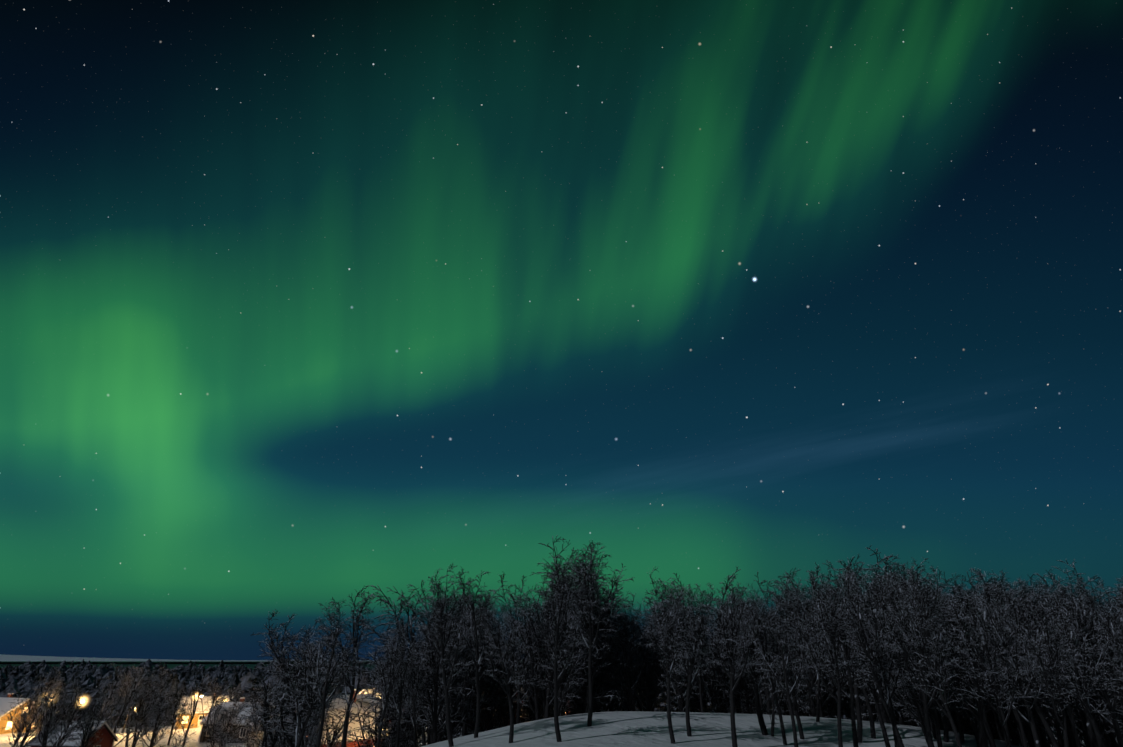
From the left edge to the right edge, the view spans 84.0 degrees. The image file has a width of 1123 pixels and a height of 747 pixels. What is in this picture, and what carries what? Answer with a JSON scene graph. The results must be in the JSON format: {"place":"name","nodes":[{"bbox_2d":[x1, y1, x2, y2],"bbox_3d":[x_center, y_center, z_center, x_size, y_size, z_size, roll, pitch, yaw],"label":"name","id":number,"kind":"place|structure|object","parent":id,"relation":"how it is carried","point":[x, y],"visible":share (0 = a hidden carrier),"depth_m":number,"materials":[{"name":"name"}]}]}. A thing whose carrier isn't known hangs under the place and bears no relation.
{"place":"outdoors","nodes":[
{"label":"outdoors","id":0,"kind":"place"},
{"bbox_2d":[0,654,373,660],"bbox_3d":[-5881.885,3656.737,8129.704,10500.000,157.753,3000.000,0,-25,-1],"label":"distant snowy hill","id":1,"kind":"structure","parent":0,"point":[23,658],"depth_m":7486.64,"materials":[{"name":"snow"}]},
{"bbox_2d":[0,661,1083,746],"bbox_3d":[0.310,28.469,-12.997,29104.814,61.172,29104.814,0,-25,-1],"label":"snowy terrain","id":2,"kind":"structure","parent":0,"point":[629,729],"depth_m":21.23,"materials":[{"name":"snow"}]},
{"bbox_2d":[0,693,40,733],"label":"ochre house","id":3,"kind":"structure","parent":2,"relation":"on","point":[5,704],"depth_m":85.01,"materials":[{"name":"yellow paint"}]},
{"bbox_2d":[2,692,47,746],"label":"birch","id":4,"kind":"object","parent":2,"relation":"on","point":[27,712],"visible":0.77,"depth_m":60.56,"materials":[{"name":"grey plant"}]},
{"bbox_2d":[21,679,90,746],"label":"birch","id":5,"kind":"object","parent":2,"relation":"on","point":[47,729],"visible":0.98,"depth_m":56.84,"materials":[{"name":"grey plant"}]},
{"bbox_2d":[27,716,117,746],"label":"house","id":6,"kind":"structure","parent":2,"relation":"on","point":[106,733],"depth_m":61.38,"materials":[{"name":"red paint"}]},
{"bbox_2d":[72,692,112,746],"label":"tree","id":7,"kind":"object","parent":2,"relation":"on","point":[87,735],"visible":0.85,"depth_m":58.67,"materials":[{"name":"grey plant"}]},
{"bbox_2d":[85,661,143,728],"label":"birch","id":8,"kind":"object","parent":2,"relation":"on","point":[110,696],"visible":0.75,"depth_m":72.68,"materials":[{"name":"grey plant"}]},
{"bbox_2d":[105,666,155,746],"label":"birch","id":9,"kind":"object","parent":2,"relation":"on","point":[125,702],"visible":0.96,"depth_m":65.18,"materials":[{"name":"grey plant"}]},
{"bbox_2d":[118,673,170,746],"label":"birch","id":10,"kind":"object","parent":2,"relation":"on","point":[139,706],"visible":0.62,"depth_m":69.55,"materials":[{"name":"grey plant"}]},
{"bbox_2d":[118,684,177,746],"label":"birch","id":11,"kind":"object","parent":2,"relation":"on","point":[159,718],"visible":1,"depth_m":60.03,"materials":[{"name":"grey plant"}]},
{"bbox_2d":[167,674,211,744],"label":"birch","id":12,"kind":"object","parent":2,"relation":"on","point":[194,704],"visible":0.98,"depth_m":66.89,"materials":[{"name":"grey plant"}]},
{"bbox_2d":[175,693,232,728],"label":"ochre house","id":13,"kind":"structure","parent":2,"relation":"on","point":[195,722],"depth_m":92.29,"materials":[{"name":"yellow paint"}]},
{"bbox_2d":[200,694,249,746],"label":"birch","id":14,"kind":"object","parent":2,"relation":"on","point":[233,715],"visible":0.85,"depth_m":62.11,"materials":[{"name":"grey plant"}]},
{"bbox_2d":[198,697,279,742],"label":"house","id":15,"kind":"structure","parent":2,"relation":"on","point":[227,704],"depth_m":76.45,"materials":[{"name":"grey wood"}]},
{"bbox_2d":[250,609,333,746],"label":"birch","id":16,"kind":"object","parent":2,"relation":"on","point":[281,660],"visible":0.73,"depth_m":30.11,"materials":[{"name":"grey plant"}]},
{"bbox_2d":[246,631,349,746],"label":"birch","id":17,"kind":"object","parent":2,"relation":"on","point":[334,727],"visible":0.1,"depth_m":34.90,"materials":[{"name":"grey plant"}]},
{"bbox_2d":[233,619,366,746],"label":"birch","id":18,"kind":"object","parent":2,"relation":"on","point":[261,715],"visible":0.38,"depth_m":31.04,"materials":[{"name":"grey plant"}]},
{"bbox_2d":[268,617,349,746],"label":"birch","id":19,"kind":"object","parent":2,"relation":"on","point":[310,698],"visible":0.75,"depth_m":27.92,"materials":[{"name":"grey plant"}]},
{"bbox_2d":[284,701,334,746],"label":"birch","id":20,"kind":"object","parent":2,"relation":"on","point":[305,742],"visible":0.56,"depth_m":28.55,"materials":[{"name":"grey plant"}]},
{"bbox_2d":[277,660,363,746],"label":"birch","id":21,"kind":"object","parent":2,"relation":"on","point":[333,742],"visible":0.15,"depth_m":36.24,"materials":[{"name":"grey plant"}]},
{"bbox_2d":[297,597,369,746],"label":"birch","id":22,"kind":"object","parent":2,"relation":"on","point":[335,643],"visible":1,"depth_m":24.45,"materials":[{"name":"grey plant"}]},
{"bbox_2d":[281,689,387,746],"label":"house","id":23,"kind":"structure","parent":2,"relation":"on","point":[355,711],"depth_m":61.32,"materials":[{"name":"red paint"}]},
{"bbox_2d":[311,585,380,746],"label":"birch","id":24,"kind":"object","parent":2,"relation":"on","point":[350,702],"visible":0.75,"depth_m":27.04,"materials":[{"name":"grey plant"}]},
{"bbox_2d":[337,643,428,746],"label":"birch","id":25,"kind":"object","parent":2,"relation":"on","point":[375,732],"visible":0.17,"depth_m":34.69,"materials":[{"name":"grey plant"}]},
{"bbox_2d":[356,642,427,746],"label":"birch","id":26,"kind":"object","parent":2,"relation":"on","point":[401,724],"visible":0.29,"depth_m":32.89,"materials":[{"name":"grey plant"}]},
{"bbox_2d":[370,614,415,746],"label":"birch","id":27,"kind":"object","parent":2,"relation":"on","point":[392,677],"visible":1,"depth_m":23.73,"materials":[{"name":"grey plant"}]},
{"bbox_2d":[372,618,421,746],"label":"birch","id":28,"kind":"object","parent":2,"relation":"on","point":[401,686],"visible":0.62,"depth_m":25.78,"materials":[{"name":"grey plant"}]},
{"bbox_2d":[395,648,431,746],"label":"birch","id":29,"kind":"object","parent":2,"relation":"on","point":[413,699],"visible":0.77,"depth_m":27.69,"materials":[{"name":"grey plant"}]},
{"bbox_2d":[345,580,516,744],"bbox_3d":[-7.209,18.296,35.135,10.507,12.546,7.288,-1,-25,3],"label":"birch","id":30,"kind":"object","parent":2,"relation":"on","point":[400,622],"visible":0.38,"depth_m":35.48,"materials":[{"name":"grey plant"}]},
{"bbox_2d":[408,563,472,746],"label":"birch","id":31,"kind":"object","parent":2,"relation":"on","point":[444,621],"visible":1,"depth_m":20.66,"materials":[{"name":"grey plant"}]},
{"bbox_2d":[395,582,499,743],"bbox_3d":[-5.904,15.841,31.772,5.133,10.091,5.729,-7,-28,21],"label":"birch","id":32,"kind":"object","parent":2,"relation":"on","point":[442,715],"visible":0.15,"depth_m":30.97,"materials":[{"name":"grey plant"}]},
{"bbox_2d":[409,585,494,742],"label":"birch","id":33,"kind":"object","parent":2,"relation":"on","point":[456,689],"visible":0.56,"depth_m":28.55,"materials":[{"name":"brown plant"}]},
{"bbox_2d":[407,596,503,744],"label":"tree","id":34,"kind":"object","parent":2,"relation":"on","point":[470,721],"visible":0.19,"depth_m":30.81,"materials":[{"name":"grey plant"}]},
{"bbox_2d":[434,594,504,736],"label":"birch","id":35,"kind":"object","parent":2,"relation":"on","point":[464,725],"visible":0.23,"depth_m":30.50,"materials":[{"name":"grey plant"}]},
{"bbox_2d":[441,566,500,737],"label":"birch","id":36,"kind":"object","parent":2,"relation":"on","point":[472,602],"visible":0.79,"depth_m":22.57,"materials":[{"name":"grey plant"}]},
{"bbox_2d":[440,581,529,736],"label":"birch","id":37,"kind":"object","parent":2,"relation":"on","point":[488,713],"visible":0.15,"depth_m":33.11,"materials":[{"name":"grey plant"}]},
{"bbox_2d":[469,594,526,742],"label":"birch","id":38,"kind":"object","parent":2,"relation":"on","point":[490,630],"visible":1,"depth_m":20.18,"materials":[{"name":"grey plant"}]},
{"bbox_2d":[490,571,544,708],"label":"birch","id":39,"kind":"object","parent":2,"relation":"on","point":[513,600],"visible":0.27,"depth_m":40.15,"materials":[{"name":"grey plant"}]},
{"bbox_2d":[492,595,547,724],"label":"birch","id":40,"kind":"object","parent":2,"relation":"on","point":[502,628],"visible":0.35,"depth_m":30.35,"materials":[{"name":"grey plant"}]},
{"bbox_2d":[489,597,556,723],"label":"birch","id":41,"kind":"object","parent":2,"relation":"on","point":[519,697],"visible":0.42,"depth_m":29.22,"materials":[{"name":"grey plant"}]},
{"bbox_2d":[502,585,587,719],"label":"birch","id":42,"kind":"object","parent":2,"relation":"on","point":[533,687],"visible":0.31,"depth_m":28.87,"materials":[{"name":"grey plant"}]},
{"bbox_2d":[516,578,594,718],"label":"birch","id":43,"kind":"object","parent":2,"relation":"on","point":[549,699],"visible":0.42,"depth_m":28.39,"materials":[{"name":"grey plant"}]},
{"bbox_2d":[520,551,591,741],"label":"birch","id":44,"kind":"object","parent":2,"relation":"on","point":[546,631],"visible":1,"depth_m":19.35,"materials":[{"name":"grey plant"}]},
{"bbox_2d":[0,659,1122,732],"bbox_3d":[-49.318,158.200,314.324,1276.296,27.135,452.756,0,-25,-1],"label":"forest","id":45,"kind":"object","parent":2,"relation":"on","point":[15,680],"visible":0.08,"depth_m":311.24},
{"bbox_2d":[524,553,636,715],"bbox_3d":[1.136,13.372,30.139,5.560,9.070,5.624,9,-24,-24],"label":"birch","id":46,"kind":"object","parent":2,"relation":"on","point":[595,667],"visible":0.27,"depth_m":30.04,"materials":[{"name":"grey plant"}]},
{"bbox_2d":[550,539,611,712],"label":"birch","id":47,"kind":"object","parent":2,"relation":"on","point":[593,597],"visible":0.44,"depth_m":29.67,"materials":[{"name":"grey plant"}]},
{"bbox_2d":[528,560,640,711],"bbox_3d":[1.276,14.924,32.458,6.729,9.940,4.668,8,-26,-19],"label":"birch","id":48,"kind":"object","parent":2,"relation":"on","point":[617,584],"visible":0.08,"depth_m":33.08,"materials":[{"name":"grey plant"}]},
{"bbox_2d":[554,542,619,725],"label":"birch","id":49,"kind":"object","parent":2,"relation":"on","point":[590,647],"visible":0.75,"depth_m":22.21,"materials":[{"name":"grey plant"}]},
{"bbox_2d":[551,598,626,714],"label":"birch","id":50,"kind":"object","parent":2,"relation":"on","point":[601,684],"visible":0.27,"depth_m":30.03,"materials":[{"name":"grey plant"}]},
{"bbox_2d":[561,608,643,713],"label":"birch","id":51,"kind":"object","parent":2,"relation":"on","point":[612,709],"visible":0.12,"depth_m":31.96,"materials":[{"name":"grey plant"}]},
{"bbox_2d":[607,591,661,710],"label":"birch","id":52,"kind":"object","parent":2,"relation":"on","point":[627,662],"visible":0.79,"depth_m":30.58,"materials":[{"name":"grey plant"}]},
{"bbox_2d":[602,604,683,711],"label":"birch","id":53,"kind":"object","parent":2,"relation":"on","point":[626,689],"visible":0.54,"depth_m":31.01,"materials":[{"name":"grey plant"}]},
{"bbox_2d":[627,566,684,706],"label":"birch","id":54,"kind":"object","parent":2,"relation":"on","point":[655,614],"visible":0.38,"depth_m":32.12,"materials":[{"name":"grey plant"}]},
{"bbox_2d":[614,597,697,711],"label":"birch","id":55,"kind":"object","parent":2,"relation":"on","point":[663,696],"visible":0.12,"depth_m":34.56,"materials":[{"name":"grey plant"}]},
{"bbox_2d":[639,584,701,743],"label":"birch","id":56,"kind":"object","parent":2,"relation":"on","point":[667,627],"visible":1,"depth_m":19.25,"materials":[{"name":"grey plant"}]},
{"bbox_2d":[653,597,715,711],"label":"birch","id":57,"kind":"object","parent":2,"relation":"on","point":[678,686],"visible":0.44,"depth_m":29.36,"materials":[{"name":"grey plant"}]},
{"bbox_2d":[670,583,722,736],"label":"birch","id":58,"kind":"object","parent":2,"relation":"on","point":[692,662],"visible":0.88,"depth_m":20.40,"materials":[{"name":"grey plant"}]},
{"bbox_2d":[645,567,779,713],"bbox_3d":[8.639,17.764,35.774,7.134,12.301,10.285,9,-24,-18],"label":"birch","id":59,"kind":"object","parent":2,"relation":"on","point":[720,677],"visible":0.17,"depth_m":35.06,"materials":[{"name":"grey plant"}]},
{"bbox_2d":[684,614,740,712],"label":"birch","id":60,"kind":"object","parent":2,"relation":"on","point":[717,708],"visible":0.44,"depth_m":33.89,"materials":[{"name":"grey plant"}]},
{"bbox_2d":[701,576,774,746],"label":"birch","id":61,"kind":"object","parent":2,"relation":"on","point":[732,661],"visible":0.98,"depth_m":18.89,"materials":[{"name":"grey plant"}]},
{"bbox_2d":[707,582,780,713],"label":"birch","id":62,"kind":"object","parent":2,"relation":"on","point":[737,709],"visible":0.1,"depth_m":33.83,"materials":[{"name":"grey plant"}]},
{"bbox_2d":[730,593,783,735],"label":"birch","id":63,"kind":"object","parent":2,"relation":"on","point":[760,721],"visible":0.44,"depth_m":20.95,"materials":[{"name":"grey plant"}]},
{"bbox_2d":[742,584,788,744],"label":"birch","id":64,"kind":"object","parent":2,"relation":"on","point":[760,642],"visible":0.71,"depth_m":20.08,"materials":[{"name":"grey plant"}]},
{"bbox_2d":[724,600,807,735],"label":"birch","id":65,"kind":"object","parent":2,"relation":"on","point":[773,709],"visible":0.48,"depth_m":20.89,"materials":[{"name":"grey plant"}]},
{"bbox_2d":[749,599,819,746],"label":"birch","id":66,"kind":"object","parent":2,"relation":"on","point":[781,643],"visible":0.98,"depth_m":16.91,"materials":[{"name":"grey plant"}]},
{"bbox_2d":[736,562,844,716],"bbox_3d":[12.533,16.893,34.256,6.501,12.350,4.683,-16,-29,32],"label":"birch","id":67,"kind":"object","parent":2,"relation":"on","point":[802,712],"visible":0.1,"depth_m":33.51,"materials":[{"name":"grey plant"}]},
{"bbox_2d":[767,582,817,738],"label":"birch","id":68,"kind":"object","parent":2,"relation":"on","point":[799,724],"visible":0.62,"depth_m":20.99,"materials":[{"name":"grey plant"}]},
{"bbox_2d":[766,585,830,716],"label":"birch","id":69,"kind":"object","parent":2,"relation":"on","point":[810,686],"visible":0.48,"depth_m":28.16,"materials":[{"name":"grey plant"}]},
{"bbox_2d":[779,613,833,716],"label":"birch","id":70,"kind":"object","parent":2,"relation":"on","point":[796,692],"visible":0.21,"depth_m":31.79,"materials":[{"name":"grey plant"}]},
{"bbox_2d":[773,571,841,717],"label":"birch","id":71,"kind":"object","parent":2,"relation":"on","point":[802,610],"visible":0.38,"depth_m":33.22,"materials":[{"name":"grey plant"}]},
{"bbox_2d":[797,599,830,721],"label":"birch","id":72,"kind":"object","parent":2,"relation":"on","point":[816,633],"visible":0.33,"depth_m":23.70,"materials":[{"name":"grey plant"}]},
{"bbox_2d":[786,568,850,746],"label":"birch","id":73,"kind":"object","parent":2,"relation":"on","point":[830,627],"visible":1,"depth_m":16.00,"materials":[{"name":"grey plant"}]},
{"bbox_2d":[787,573,870,746],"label":"tree","id":74,"kind":"object","parent":2,"relation":"on","point":[847,655],"visible":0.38,"depth_m":18.10,"materials":[{"name":"grey plant"}]},
{"bbox_2d":[802,570,875,738],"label":"birch","id":75,"kind":"object","parent":2,"relation":"on","point":[872,724],"visible":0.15,"depth_m":21.80,"materials":[{"name":"grey plant"}]},
{"bbox_2d":[810,560,890,742],"bbox_3d":[10.131,9.617,21.805,2.356,6.252,2.474,0,-25,0],"label":"tree","id":76,"kind":"object","parent":2,"relation":"on","point":[859,718],"visible":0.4,"depth_m":21.89,"materials":[{"name":"grey plant"}]},
{"bbox_2d":[815,545,923,726],"bbox_3d":[18.387,17.488,35.982,8.780,14.378,6.806,0,-26,1],"label":"birch","id":77,"kind":"object","parent":2,"relation":"on","point":[875,717],"visible":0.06,"depth_m":35.92,"materials":[{"name":"grey plant"}]},
{"bbox_2d":[836,578,905,746],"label":"birch","id":78,"kind":"object","parent":2,"relation":"on","point":[866,649],"visible":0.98,"depth_m":17.13,"materials":[{"name":"grey plant"}]},
{"bbox_2d":[825,566,925,746],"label":"birch","id":79,"kind":"object","parent":2,"relation":"on","point":[873,688],"visible":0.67,"depth_m":19.41,"materials":[{"name":"brown plant"}]},
{"bbox_2d":[834,554,916,725],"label":"birch","id":80,"kind":"object","parent":2,"relation":"on","point":[883,712],"visible":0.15,"depth_m":28.75,"materials":[{"name":"grey plant"}]},
{"bbox_2d":[854,570,932,721],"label":"birch","id":81,"kind":"object","parent":2,"relation":"on","point":[921,709],"visible":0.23,"depth_m":22.86,"materials":[{"name":"grey plant"}]},
{"bbox_2d":[868,565,951,746],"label":"tree","id":82,"kind":"object","parent":2,"relation":"on","point":[911,690],"visible":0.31,"depth_m":20.99,"materials":[{"name":"grey plant"}]},
{"bbox_2d":[882,589,966,746],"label":"birch","id":83,"kind":"object","parent":2,"relation":"on","point":[938,661],"visible":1,"depth_m":15.38,"materials":[{"name":"grey plant"}]},
{"bbox_2d":[884,565,964,746],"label":"tree","id":84,"kind":"object","parent":2,"relation":"on","point":[931,614],"visible":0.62,"depth_m":17.10,"materials":[{"name":"grey plant"}]},
{"bbox_2d":[895,578,971,741],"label":"birch","id":85,"kind":"object","parent":2,"relation":"on","point":[946,732],"visible":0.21,"depth_m":22.26,"materials":[{"name":"grey plant"}]},
{"bbox_2d":[919,583,1018,746],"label":"tree","id":86,"kind":"object","parent":2,"relation":"on","point":[973,720],"visible":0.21,"depth_m":21.86,"materials":[{"name":"grey plant"}]},
{"bbox_2d":[923,585,1024,746],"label":"tree","id":87,"kind":"object","parent":2,"relation":"on","point":[989,735],"visible":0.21,"depth_m":21.11,"materials":[{"name":"grey plant"}]},
{"bbox_2d":[933,568,1019,746],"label":"tree","id":88,"kind":"object","parent":2,"relation":"on","point":[981,734],"visible":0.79,"depth_m":18.21,"materials":[{"name":"grey plant"}]},
{"bbox_2d":[942,573,1023,746],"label":"birch","id":89,"kind":"object","parent":2,"relation":"on","point":[1003,718],"visible":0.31,"depth_m":21.23,"materials":[{"name":"grey plant"}]},
{"bbox_2d":[951,583,1039,746],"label":"tree","id":90,"kind":"object","parent":2,"relation":"on","point":[1018,721],"visible":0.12,"depth_m":20.84,"materials":[{"name":"grey plant"}]},
{"bbox_2d":[957,608,1044,746],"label":"birch","id":91,"kind":"object","parent":2,"relation":"on","point":[986,652],"visible":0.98,"depth_m":16.46,"materials":[{"name":"grey plant"}]},
{"bbox_2d":[941,571,1071,745],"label":"birch","id":92,"kind":"object","parent":2,"relation":"on","point":[1012,735],"visible":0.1,"depth_m":23.97,"materials":[{"name":"grey plant"}]},
{"bbox_2d":[962,593,1063,746],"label":"tree","id":93,"kind":"object","parent":2,"relation":"on","point":[1030,722],"visible":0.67,"depth_m":16.69,"materials":[{"name":"grey plant"}]},
{"bbox_2d":[979,570,1065,746],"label":"tree","id":94,"kind":"object","parent":2,"relation":"on","point":[1047,728],"visible":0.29,"depth_m":21.66,"materials":[{"name":"grey plant"}]},
{"bbox_2d":[986,570,1061,746],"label":"birch","id":95,"kind":"object","parent":2,"relation":"on","point":[1026,726],"visible":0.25,"depth_m":23.46,"materials":[{"name":"grey plant"}]},
{"bbox_2d":[1014,594,1080,746],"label":"birch","id":96,"kind":"object","parent":2,"relation":"on","point":[1048,647],"visible":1,"depth_m":14.96,"materials":[{"name":"grey plant"}]},
{"bbox_2d":[1014,587,1081,746],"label":"birch","id":97,"kind":"object","parent":2,"relation":"on","point":[1074,730],"visible":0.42,"depth_m":18.16,"materials":[{"name":"grey plant"}]},
{"bbox_2d":[1015,566,1108,746],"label":"birch","id":98,"kind":"object","parent":2,"relation":"on","point":[1071,738],"visible":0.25,"depth_m":23.82,"materials":[{"name":"grey plant"}]},
{"bbox_2d":[1017,569,1122,746],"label":"birch","id":99,"kind":"object","parent":2,"relation":"on","point":[1110,707],"visible":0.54,"depth_m":17.31,"materials":[{"name":"grey plant"}]},
{"bbox_2d":[1025,596,1122,746],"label":"tree","id":100,"kind":"object","parent":2,"relation":"on","point":[1084,699],"visible":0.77,"depth_m":16.37,"materials":[{"name":"brown plant"}]},
{"bbox_2d":[1031,615,1121,746],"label":"birch","id":101,"kind":"object","parent":2,"relation":"on","point":[1104,733],"visible":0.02,"depth_m":22.78,"materials":[{"name":"grey plant"}]},
{"bbox_2d":[1055,576,1122,726],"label":"birch","id":102,"kind":"object","parent":2,"relation":"on","point":[1100,592],"visible":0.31,"depth_m":22.81,"materials":[{"name":"grey plant"}]},
{"bbox_2d":[1071,590,1122,715],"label":"birch","id":103,"kind":"object","parent":2,"relation":"on","point":[1112,626],"visible":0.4,"depth_m":21.78,"materials":[{"name":"grey plant"}]},
{"bbox_2d":[1071,579,1122,742],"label":"birch","id":104,"kind":"object","parent":2,"relation":"on","point":[1111,696],"visible":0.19,"depth_m":22.47,"materials":[{"name":"grey plant"}]},
{"bbox_2d":[0,0,1122,659],"label":"sky","id":105,"kind":"structure","parent":0,"point":[304,304],"materials":[{"name":"green"}]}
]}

